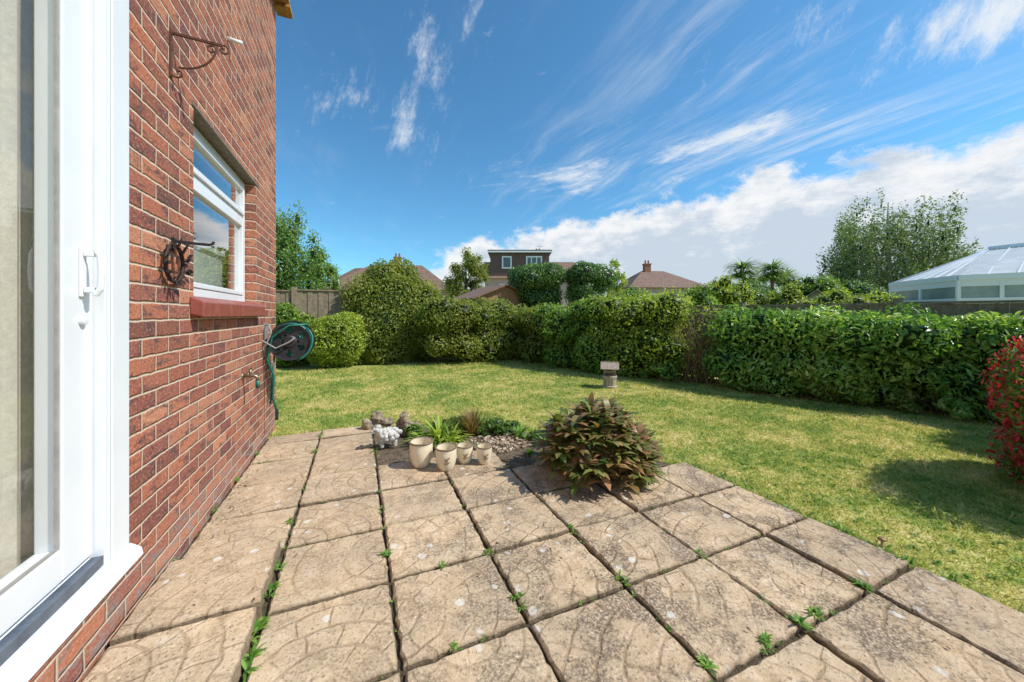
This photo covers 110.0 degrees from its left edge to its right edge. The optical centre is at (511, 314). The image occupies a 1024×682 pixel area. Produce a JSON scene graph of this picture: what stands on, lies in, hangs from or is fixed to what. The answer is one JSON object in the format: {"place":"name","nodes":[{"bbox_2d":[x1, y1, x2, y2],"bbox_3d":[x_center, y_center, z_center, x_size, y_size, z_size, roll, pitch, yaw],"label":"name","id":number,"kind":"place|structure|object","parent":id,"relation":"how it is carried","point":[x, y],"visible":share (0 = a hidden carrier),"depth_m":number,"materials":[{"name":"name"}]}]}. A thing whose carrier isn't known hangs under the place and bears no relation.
{"place":"outdoors","nodes":[
{"label":"outdoors","id":0,"kind":"place"},
{"bbox_2d":[330,268,362,282],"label":"house","id":1,"kind":"structure","parent":0,"point":[350,272],"depth_m":49.84,"materials":[{"name":"tile"}]},
{"bbox_2d":[325,253,449,298],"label":"house","id":2,"kind":"structure","parent":0,"point":[424,272],"depth_m":35.73,"materials":[{"name":"tile"}]},
{"bbox_2d":[374,428,671,474],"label":"planting bed soil","id":3,"kind":"structure","parent":0,"point":[388,452],"depth_m":2.97,"materials":[{"name":"brown soil"}]},
{"bbox_2d":[362,417,392,429],"bbox_3d":[-1.357,1.104,3.619,0.296,0.164,0.155,0,0,-23],"label":"rockery stone","id":4,"kind":"object","parent":3,"relation":"on","point":[368,424],"visible":0.71,"depth_m":3.58,"materials":[{"name":"beige stone"}]},
{"bbox_2d":[370,411,382,420],"bbox_3d":[-1.355,1.031,3.633,0.101,0.124,0.153,0,0,16],"label":"rockery stone","id":5,"kind":"object","parent":4,"relation":"on","point":[376,415],"visible":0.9,"depth_m":3.59,"materials":[{"name":"beige stone"}]},
{"bbox_2d":[370,425,401,448],"bbox_3d":[-1.081,1.040,3.087,0.266,0.204,0.151,0,0,-23],"label":"lamb statue","id":6,"kind":"object","parent":3,"relation":"on","point":[385,435],"visible":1,"depth_m":3.05,"materials":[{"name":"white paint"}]},
{"bbox_2d":[396,411,412,435],"bbox_3d":[-1.016,1.062,3.426,0.173,0.276,0.164,0,0,-23],"label":"rockery stone","id":7,"kind":"object","parent":3,"relation":"on","point":[403,421],"visible":0.63,"depth_m":3.40,"materials":[{"name":"beige stone"}]},
{"bbox_2d":[402,423,422,438],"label":"bed plant","id":8,"kind":"object","parent":3,"relation":"on","point":[412,427],"visible":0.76,"depth_m":3.35,"materials":[{"name":"green plant"}]},
{"bbox_2d":[400,412,474,447],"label":"bed plant","id":9,"kind":"object","parent":3,"relation":"on","point":[439,431],"visible":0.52,"depth_m":3.24,"materials":[{"name":"green plant"}]},
{"bbox_2d":[434,415,468,431],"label":"bed plant","id":10,"kind":"object","parent":3,"relation":"on","point":[455,421],"visible":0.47,"depth_m":3.43,"materials":[{"name":"green plant"}]},
{"bbox_2d":[453,403,494,435],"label":"bed plant","id":11,"kind":"object","parent":3,"relation":"on","point":[471,419],"visible":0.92,"depth_m":3.40,"materials":[{"name":"brown plant"}]},
{"bbox_2d":[464,423,488,434],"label":"bed plant","id":12,"kind":"object","parent":3,"relation":"on","point":[482,429],"visible":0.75,"depth_m":3.41,"materials":[{"name":"green plant"}]},
{"bbox_2d":[475,412,492,424],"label":"bed plant","id":13,"kind":"object","parent":3,"relation":"on","point":[483,419],"visible":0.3,"depth_m":3.57,"materials":[{"name":"green plant"}]},
{"bbox_2d":[458,432,531,452],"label":"gravel","id":14,"kind":"structure","parent":3,"relation":"on","point":[502,439],"depth_m":3.23,"materials":[{"name":"beige gravel"}]},
{"bbox_2d":[480,416,511,435],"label":"bed plant","id":15,"kind":"object","parent":3,"relation":"on","point":[487,433],"visible":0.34,"depth_m":3.43,"materials":[{"name":"green plant"}]},
{"bbox_2d":[485,417,520,434],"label":"bed plant","id":16,"kind":"object","parent":3,"relation":"on","point":[494,428],"visible":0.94,"depth_m":3.45,"materials":[{"name":"green plant"}]},
{"bbox_2d":[507,424,530,438],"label":"bed plant","id":17,"kind":"object","parent":3,"relation":"on","point":[519,429],"visible":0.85,"depth_m":3.42,"materials":[{"name":"green plant"}]},
{"bbox_2d":[519,433,529,439],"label":"bed plant","id":18,"kind":"object","parent":3,"relation":"on","point":[524,436],"visible":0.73,"depth_m":3.31,"materials":[{"name":"green plant"}]},
{"bbox_2d":[514,425,545,441],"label":"bed plant","id":19,"kind":"object","parent":3,"relation":"on","point":[532,435],"visible":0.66,"depth_m":3.27,"materials":[{"name":"green plant"}]},
{"bbox_2d":[524,447,535,455],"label":"bed plant","id":20,"kind":"object","parent":3,"relation":"on","point":[529,451],"visible":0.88,"depth_m":2.95,"materials":[{"name":"green plant"}]},
{"bbox_2d":[530,392,667,495],"bbox_3d":[0.619,0.879,2.589,0.992,0.590,0.919,0,0,-23],"label":"peony bush","id":21,"kind":"object","parent":3,"relation":"on","point":[620,440],"visible":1,"depth_m":2.38,"materials":[{"name":"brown plant"}]},
{"bbox_2d":[485,246,573,306],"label":"house","id":22,"kind":"structure","parent":0,"point":[502,263],"depth_m":40.15,"materials":[{"name":"tile"}]},
{"bbox_2d":[502,256,511,268],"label":"window","id":23,"kind":"structure","parent":22,"relation":"in","point":[506,260],"depth_m":40.11,"materials":[{"name":"white plastic"}]},
{"bbox_2d":[526,256,541,266],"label":"window","id":24,"kind":"structure","parent":22,"relation":"in","point":[529,259],"depth_m":40.11,"materials":[{"name":"white plastic"}]},
{"bbox_2d":[82,426,1023,681],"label":"patio","id":25,"kind":"structure","parent":0,"point":[713,607],"depth_m":1.47,"materials":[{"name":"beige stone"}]},
{"bbox_2d":[408,436,433,468],"bbox_3d":[-0.683,1.042,2.695,0.185,0.188,0.185,0,0,-23],"label":"plant pot","id":26,"kind":"object","parent":25,"relation":"on","point":[421,450],"visible":1,"depth_m":2.63,"materials":[{"name":"beige ceramic"}]},
{"bbox_2d":[435,442,456,471],"bbox_3d":[-0.485,1.054,2.639,0.166,0.165,0.166,0,0,-23],"label":"plant pot","id":27,"kind":"object","parent":25,"relation":"on","point":[446,453],"visible":1,"depth_m":2.58,"materials":[{"name":"beige ceramic"}]},
{"bbox_2d":[457,442,473,463],"bbox_3d":[-0.363,1.069,2.756,0.134,0.135,0.134,0,0,-23],"label":"plant pot","id":28,"kind":"object","parent":25,"relation":"on","point":[464,452],"visible":0.97,"depth_m":2.71,"materials":[{"name":"beige ceramic"}]},
{"bbox_2d":[476,443,492,464],"bbox_3d":[-0.211,1.069,2.738,0.126,0.135,0.126,0,0,-23],"label":"plant pot","id":29,"kind":"object","parent":25,"relation":"on","point":[484,453],"visible":1,"depth_m":2.70,"materials":[{"name":"beige ceramic"}]},
{"bbox_2d":[95,433,1023,681],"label":"weeds","id":30,"kind":"object","parent":25,"relation":"on","point":[261,622],"visible":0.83,"depth_m":1.57,"materials":[{"name":"green plant"}]},
{"bbox_2d":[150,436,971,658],"bbox_3d":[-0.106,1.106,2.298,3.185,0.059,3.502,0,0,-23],"label":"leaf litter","id":31,"kind":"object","parent":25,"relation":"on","point":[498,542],"visible":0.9,"depth_m":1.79,"materials":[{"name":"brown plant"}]},
{"bbox_2d":[268,357,1023,611],"bbox_3d":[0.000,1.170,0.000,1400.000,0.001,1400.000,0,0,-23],"label":"lawn","id":32,"kind":"structure","parent":0,"point":[838,501],"depth_m":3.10,"materials":[{"name":"green plant"}]},
{"bbox_2d":[0,0,292,681],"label":"brick house","id":33,"kind":"structure","parent":32,"relation":"on","point":[154,421],"depth_m":1.36,"materials":[{"name":"brick"}]},
{"bbox_2d":[0,0,33,578],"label":"curtain","id":34,"kind":"object","parent":33,"relation":"hanging from","point":[16,283],"visible":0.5,"depth_m":1.01,"materials":[{"name":"beige fabric"}]},
{"bbox_2d":[0,0,142,681],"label":"door","id":35,"kind":"structure","parent":33,"relation":"in","point":[82,548],"depth_m":1.10,"materials":[{"name":"white plastic"}]},
{"bbox_2d":[163,236,193,287],"bbox_3d":[-1.510,-0.233,1.619,0.038,0.237,0.247,0,0,-23],"label":"sun wall ornament","id":36,"kind":"object","parent":33,"relation":"attached to","point":[181,260],"visible":1,"depth_m":1.62,"materials":[{"name":"metal"}]},
{"bbox_2d":[171,237,214,251],"bbox_3d":[-1.481,-0.320,1.672,0.155,0.060,0.040,0,0,-23],"label":"wall hook","id":37,"kind":"object","parent":33,"relation":"attached to","point":[193,243],"depth_m":1.66,"materials":[{"name":"metal"}]},
{"bbox_2d":[169,26,229,78],"bbox_3d":[-1.441,-1.180,1.656,0.220,0.220,0.020,0,0,-23],"label":"hanging basket bracket","id":38,"kind":"object","parent":33,"relation":"attached to","point":[171,34],"visible":1,"depth_m":1.64,"materials":[{"name":"metal"}]},
{"bbox_2d":[190,102,264,316],"bbox_3d":[-1.962,-0.535,2.369,0.300,1.098,1.320,0,0,-23],"label":"window","id":39,"kind":"structure","parent":33,"relation":"in","point":[219,178],"depth_m":2.37,"materials":[{"name":"white plastic"}]},
{"bbox_2d":[241,368,259,387],"bbox_3d":[-1.920,0.470,2.637,0.108,0.150,0.060,0,0,-23],"label":"garden tap","id":40,"kind":"object","parent":33,"relation":"attached to","point":[257,381],"visible":1,"depth_m":2.64,"materials":[{"name":"gold metal"}]},
{"bbox_2d":[262,321,314,419],"bbox_3d":[-2.052,0.505,3.307,0.406,0.890,0.209,0,0,-23],"label":"hose reel","id":41,"kind":"object","parent":33,"relation":"attached to","point":[290,340],"visible":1,"depth_m":3.25,"materials":[{"name":"plastic"}]},
{"bbox_2d":[276,290,290,365],"bbox_3d":[-5.806,0.288,7.635,1.918,1.764,0.110,0,0,-23],"label":"fence panel","id":42,"kind":"object","parent":32,"relation":"on","point":[284,296],"visible":0.07,"depth_m":7.95,"materials":[{"name":"brown wood"}]},
{"bbox_2d":[276,302,315,367],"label":"shrub","id":43,"kind":"object","parent":32,"relation":"on","point":[285,313],"visible":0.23,"depth_m":7.83,"materials":[{"name":"green plant"}]},
{"bbox_2d":[276,199,330,289],"bbox_3d":[-7.301,-1.285,11.440,2.724,4.932,2.185,0,0,-23],"label":"leafy tree","id":44,"kind":"object","parent":32,"relation":"on","point":[288,247],"visible":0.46,"depth_m":11.21,"materials":[{"name":"green plant"}]},
{"bbox_2d":[303,245,342,291],"bbox_3d":[-6.747,-0.599,12.595,1.458,3.566,1.495,0,0,-23],"label":"leafy tree","id":45,"kind":"object","parent":32,"relation":"on","point":[334,276],"visible":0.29,"depth_m":12.49,"materials":[{"name":"green plant"}]},
{"bbox_2d":[291,287,368,366],"bbox_3d":[-4.041,0.276,8.392,1.918,1.787,0.110,0,0,-23],"label":"fence panel","id":46,"kind":"object","parent":32,"relation":"on","point":[316,304],"visible":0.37,"depth_m":8.20,"materials":[{"name":"brown wood"}]},
{"bbox_2d":[306,311,369,367],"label":"shrub","id":47,"kind":"object","parent":32,"relation":"on","point":[330,349],"visible":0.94,"depth_m":7.60,"materials":[{"name":"green plant"}]},
{"bbox_2d":[339,257,443,364],"bbox_3d":[-2.740,-0.124,8.760,3.187,2.625,1.505,0,0,-23],"label":"shrub","id":48,"kind":"object","parent":32,"relation":"on","point":[387,299],"visible":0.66,"depth_m":8.42,"materials":[{"name":"green plant"}]},
{"bbox_2d":[420,347,450,358],"bbox_3d":[-2.378,0.427,9.104,1.698,1.486,0.110,0,0,-23],"label":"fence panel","id":49,"kind":"object","parent":32,"relation":"on","point":[440,357],"visible":0.06,"depth_m":9.34,"materials":[{"name":"brown wood"}]},
{"bbox_2d":[411,295,516,362],"bbox_3d":[-1.055,0.356,8.808,2.748,1.646,1.594,0,0,-23],"label":"shrub","id":50,"kind":"object","parent":32,"relation":"on","point":[466,332],"visible":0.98,"depth_m":8.40,"materials":[{"name":"green plant"}]},
{"bbox_2d":[440,247,490,298],"bbox_3d":[-3.817,-2.260,29.983,4.046,6.876,3.505,0,0,12],"label":"leafy tree","id":51,"kind":"object","parent":32,"relation":"on","point":[458,285],"visible":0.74,"depth_m":29.21,"materials":[{"name":"green plant"}]},
{"bbox_2d":[452,284,526,307],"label":"garden shed","id":52,"kind":"structure","parent":32,"relation":"on","point":[505,291],"depth_m":11.57,"materials":[{"name":"brown wood"}]},
{"bbox_2d":[493,303,552,363],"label":"shrub","id":53,"kind":"object","parent":32,"relation":"on","point":[528,342],"visible":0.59,"depth_m":8.66,"materials":[{"name":"green plant"}]},
{"bbox_2d":[507,262,565,307],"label":"clipped shrub","id":54,"kind":"object","parent":32,"relation":"on","point":[534,283],"visible":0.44,"depth_m":11.55,"materials":[{"name":"green plant"}]},
{"bbox_2d":[532,297,616,371],"bbox_3d":[1.448,0.392,7.931,2.187,1.576,1.533,0,0,41],"label":"shrub","id":55,"kind":"object","parent":32,"relation":"on","point":[565,337],"visible":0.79,"depth_m":7.62,"materials":[{"name":"green plant"}]},
{"bbox_2d":[578,358,600,370],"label":"border plant","id":56,"kind":"object","parent":32,"relation":"on","point":[583,365],"visible":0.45,"depth_m":7.14,"materials":[{"name":"green plant"}]},
{"bbox_2d":[562,260,618,305],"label":"clipped shrub","id":57,"kind":"object","parent":32,"relation":"on","point":[584,279],"visible":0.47,"depth_m":11.47,"materials":[{"name":"green plant"}]},
{"bbox_2d":[595,364,613,374],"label":"border plant","id":58,"kind":"object","parent":32,"relation":"on","point":[598,369],"visible":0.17,"depth_m":6.91,"materials":[{"name":"green plant"}]},
{"bbox_2d":[600,361,618,388],"bbox_3d":[1.565,0.962,5.741,0.290,0.416,0.300,0,0,14],"label":"wishing well planter","id":59,"kind":"object","parent":32,"relation":"on","point":[609,381],"visible":0.98,"depth_m":5.66,"materials":[{"name":"stone"}]},
{"bbox_2d":[604,290,629,300],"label":"shrub","id":60,"kind":"object","parent":32,"relation":"on","point":[614,293],"visible":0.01,"depth_m":11.08,"materials":[{"name":"green plant"}]},
{"bbox_2d":[608,258,627,294],"bbox_3d":[4.084,-0.538,13.991,0.770,3.421,0.911,0,0,27],"label":"sapling tree","id":61,"kind":"object","parent":32,"relation":"on","point":[615,264],"visible":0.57,"depth_m":14.02,"materials":[{"name":"green plant"}]},
{"bbox_2d":[617,368,632,376],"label":"border plant","id":62,"kind":"object","parent":32,"relation":"on","point":[620,373],"visible":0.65,"depth_m":6.65,"materials":[{"name":"green plant"}]},
{"bbox_2d":[622,284,638,296],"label":"shrub","id":63,"kind":"object","parent":32,"relation":"on","point":[630,290],"visible":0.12,"depth_m":25.68,"materials":[{"name":"green plant"}]},
{"bbox_2d":[625,287,656,303],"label":"shrub","id":64,"kind":"object","parent":32,"relation":"on","point":[640,292],"visible":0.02,"depth_m":10.33,"materials":[{"name":"green plant"}]},
{"bbox_2d":[580,286,702,379],"bbox_3d":[2.365,0.334,6.961,2.300,1.697,1.513,0,0,42],"label":"shrub","id":65,"kind":"object","parent":32,"relation":"on","point":[635,337],"visible":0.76,"depth_m":6.54,"materials":[{"name":"green plant"}]},
{"bbox_2d":[637,368,657,378],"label":"border plant","id":66,"kind":"object","parent":32,"relation":"on","point":[642,374],"visible":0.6,"depth_m":6.47,"materials":[{"name":"green plant"}]},
{"bbox_2d":[649,360,680,382],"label":"border plant","id":67,"kind":"object","parent":32,"relation":"on","point":[667,373],"visible":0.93,"depth_m":6.17,"materials":[{"name":"green plant"}]},
{"bbox_2d":[680,295,694,304],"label":"shrub","id":68,"kind":"object","parent":32,"relation":"on","point":[687,301],"visible":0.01,"depth_m":10.58,"materials":[{"name":"green plant"}]},
{"bbox_2d":[661,315,721,384],"bbox_3d":[3.126,0.572,6.088,1.128,1.204,0.432,0,0,45],"label":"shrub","id":69,"kind":"object","parent":32,"relation":"on","point":[695,365],"visible":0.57,"depth_m":6.13,"materials":[{"name":"brown plant"}]},
{"bbox_2d":[655,304,737,376],"bbox_3d":[3.309,0.473,6.887,1.832,1.393,0.110,0,0,44],"label":"fence panel","id":70,"kind":"object","parent":32,"relation":"on","point":[701,307],"visible":0.15,"depth_m":6.67,"materials":[{"name":"brown wood"}]},
{"bbox_2d":[680,283,721,310],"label":"shrub","id":71,"kind":"object","parent":32,"relation":"on","point":[704,294],"visible":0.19,"depth_m":11.26,"materials":[{"name":"green plant"}]},
{"bbox_2d":[668,299,736,383],"bbox_3d":[3.355,0.459,6.240,1.451,1.442,1.168,0,0,-2],"label":"shrub","id":72,"kind":"object","parent":32,"relation":"on","point":[704,345],"visible":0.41,"depth_m":6.12,"materials":[{"name":"green plant"}]},
{"bbox_2d":[693,278,730,290],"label":"shrub","id":73,"kind":"object","parent":32,"relation":"on","point":[709,283],"visible":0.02,"depth_m":19.61,"materials":[{"name":"green plant"}]},
{"bbox_2d":[707,275,757,306],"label":"shrub","id":74,"kind":"object","parent":32,"relation":"on","point":[722,294],"visible":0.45,"depth_m":12.09,"materials":[{"name":"green plant"}]},
{"bbox_2d":[729,378,746,389],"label":"border plant","id":75,"kind":"object","parent":32,"relation":"on","point":[730,385],"visible":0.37,"depth_m":5.49,"materials":[{"name":"green plant"}]},
{"bbox_2d":[722,257,763,283],"bbox_3d":[10.288,-0.767,15.980,1.976,3.881,1.852,0,0,16],"label":"cordyline palm","id":76,"kind":"object","parent":32,"relation":"on","point":[741,273],"visible":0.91,"depth_m":15.83,"materials":[{"name":"green plant"}]},
{"bbox_2d":[734,277,773,308],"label":"shrub","id":77,"kind":"object","parent":32,"relation":"on","point":[760,294],"visible":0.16,"depth_m":12.75,"materials":[{"name":"green plant"}]},
{"bbox_2d":[732,275,779,293],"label":"shrub","id":78,"kind":"object","parent":32,"relation":"on","point":[765,286],"visible":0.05,"depth_m":23.20,"materials":[{"name":"green plant"}]},
{"bbox_2d":[748,381,766,393],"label":"border plant","id":79,"kind":"object","parent":32,"relation":"on","point":[758,387],"visible":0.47,"depth_m":5.21,"materials":[{"name":"green plant"}]},
{"bbox_2d":[752,258,793,289],"bbox_3d":[11.905,-0.673,16.476,1.871,3.692,1.966,0,0,32],"label":"cordyline palm","id":80,"kind":"object","parent":32,"relation":"on","point":[773,275],"visible":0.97,"depth_m":16.34,"materials":[{"name":"green plant"}]},
{"bbox_2d":[758,286,804,306],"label":"shrub","id":81,"kind":"object","parent":32,"relation":"on","point":[764,301],"visible":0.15,"depth_m":11.69,"materials":[{"name":"green plant"}]},
{"bbox_2d":[765,267,806,288],"bbox_3d":[13.668,-0.641,17.999,1.866,3.628,1.953,0,0,20],"label":"cordyline palm","id":82,"kind":"object","parent":32,"relation":"on","point":[788,280],"visible":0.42,"depth_m":17.71,"materials":[{"name":"green plant"}]},
{"bbox_2d":[699,302,877,400],"bbox_3d":[4.053,0.486,5.421,2.086,1.394,1.392,0,0,38],"label":"shrub","id":83,"kind":"object","parent":32,"relation":"on","point":[767,347],"visible":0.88,"depth_m":5.15,"materials":[{"name":"green plant"}]},
{"bbox_2d":[764,279,814,308],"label":"shrub","id":84,"kind":"object","parent":32,"relation":"on","point":[790,289],"visible":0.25,"depth_m":11.71,"materials":[{"name":"green plant"}]},
{"bbox_2d":[776,373,807,397],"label":"border plant","id":85,"kind":"object","parent":32,"relation":"on","point":[791,385],"visible":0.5,"depth_m":4.94,"materials":[{"name":"green plant"}]},
{"bbox_2d":[739,302,892,317],"bbox_3d":[4.631,0.479,5.617,1.832,1.382,0.110,0,0,44],"label":"fence panel","id":86,"kind":"object","parent":32,"relation":"on","point":[877,307],"visible":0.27,"depth_m":5.37,"materials":[{"name":"brown wood"}]},
{"bbox_2d":[792,273,846,297],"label":"shrub","id":87,"kind":"object","parent":32,"relation":"on","point":[809,281],"visible":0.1,"depth_m":17.53,"materials":[{"name":"green plant"}]},
{"bbox_2d":[801,275,844,296],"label":"shrub","id":88,"kind":"object","parent":32,"relation":"on","point":[821,287],"visible":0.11,"depth_m":16.75,"materials":[{"name":"green plant"}]},
{"bbox_2d":[810,382,850,403],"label":"border plant","id":89,"kind":"object","parent":32,"relation":"on","point":[821,390],"visible":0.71,"depth_m":4.69,"materials":[{"name":"green plant"}]},
{"bbox_2d":[810,284,854,303],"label":"shrub","id":90,"kind":"object","parent":32,"relation":"on","point":[830,298],"visible":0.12,"depth_m":10.66,"materials":[{"name":"green plant"}]},
{"bbox_2d":[833,293,877,314],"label":"shrub","id":91,"kind":"object","parent":32,"relation":"on","point":[861,299],"visible":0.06,"depth_m":10.05,"materials":[{"name":"green plant"}]},
{"bbox_2d":[849,393,875,407],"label":"border plant","id":92,"kind":"object","parent":32,"relation":"on","point":[867,399],"visible":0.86,"depth_m":4.46,"materials":[{"name":"green plant"}]},
{"bbox_2d":[839,279,888,299],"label":"shrub","id":93,"kind":"object","parent":32,"relation":"on","point":[860,289],"visible":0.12,"depth_m":17.68,"materials":[{"name":"green plant"}]},
{"bbox_2d":[856,290,907,312],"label":"shrub","id":94,"kind":"object","parent":32,"relation":"on","point":[882,298],"visible":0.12,"depth_m":11.78,"materials":[{"name":"green plant"}]},
{"bbox_2d":[877,536,887,547],"bbox_3d":[1.861,1.145,1.801,0.038,0.050,0.037,0,0,-23],"label":"mushroom","id":95,"kind":"object","parent":32,"relation":"on","point":[882,539],"visible":1,"depth_m":1.79,"materials":[{"name":"plant"}]},
{"bbox_2d":[814,187,982,291],"bbox_3d":[26.528,-3.789,24.749,8.713,9.956,6.680,0,0,17],"label":"birch tree","id":96,"kind":"object","parent":32,"relation":"on","point":[851,259],"visible":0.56,"depth_m":23.89,"materials":[{"name":"green plant"}]},
{"bbox_2d":[885,389,923,412],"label":"border plant","id":97,"kind":"object","parent":32,"relation":"on","point":[904,402],"visible":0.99,"depth_m":4.27,"materials":[{"name":"green plant"}]},
{"bbox_2d":[801,302,1023,423],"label":"shrub","id":98,"kind":"object","parent":32,"relation":"on","point":[929,358],"visible":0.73,"depth_m":4.23,"materials":[{"name":"green plant"}]},
{"bbox_2d":[935,395,976,419],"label":"border plant","id":99,"kind":"object","parent":32,"relation":"on","point":[957,408],"visible":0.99,"depth_m":3.92,"materials":[{"name":"green plant"}]},
{"bbox_2d":[888,243,1023,316],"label":"conservatory","id":100,"kind":"object","parent":32,"relation":"on","point":[996,273],"visible":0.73,"depth_m":11.01,"materials":[{"name":"white glass"}]},
{"bbox_2d":[893,298,1023,320],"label":"fence panel","id":101,"kind":"object","parent":32,"relation":"on","point":[1001,307],"visible":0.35,"depth_m":4.54,"materials":[{"name":"brown wood"}]},
{"bbox_2d":[985,400,1006,425],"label":"border plant","id":102,"kind":"object","parent":32,"relation":"on","point":[993,417],"visible":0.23,"depth_m":3.73,"materials":[{"name":"green plant"}]},
{"bbox_2d":[978,335,1023,487],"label":"fuchsia bush","id":103,"kind":"object","parent":32,"relation":"on","point":[1012,408],"visible":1,"depth_m":2.41,"materials":[{"name":"red plant"}]},
{"bbox_2d":[276,0,1023,295],"label":"sky","id":104,"kind":"structure","parent":0,"point":[688,138],"materials":[{"name":"blue"}]},
{"bbox_2d":[606,260,704,296],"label":"house","id":105,"kind":"structure","parent":0,"point":[647,278],"depth_m":39.02,"materials":[{"name":"tile"}]},
{"bbox_2d":[804,289,823,302],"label":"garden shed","id":106,"kind":"structure","parent":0,"point":[815,293],"depth_m":15.08,"materials":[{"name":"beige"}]}
]}

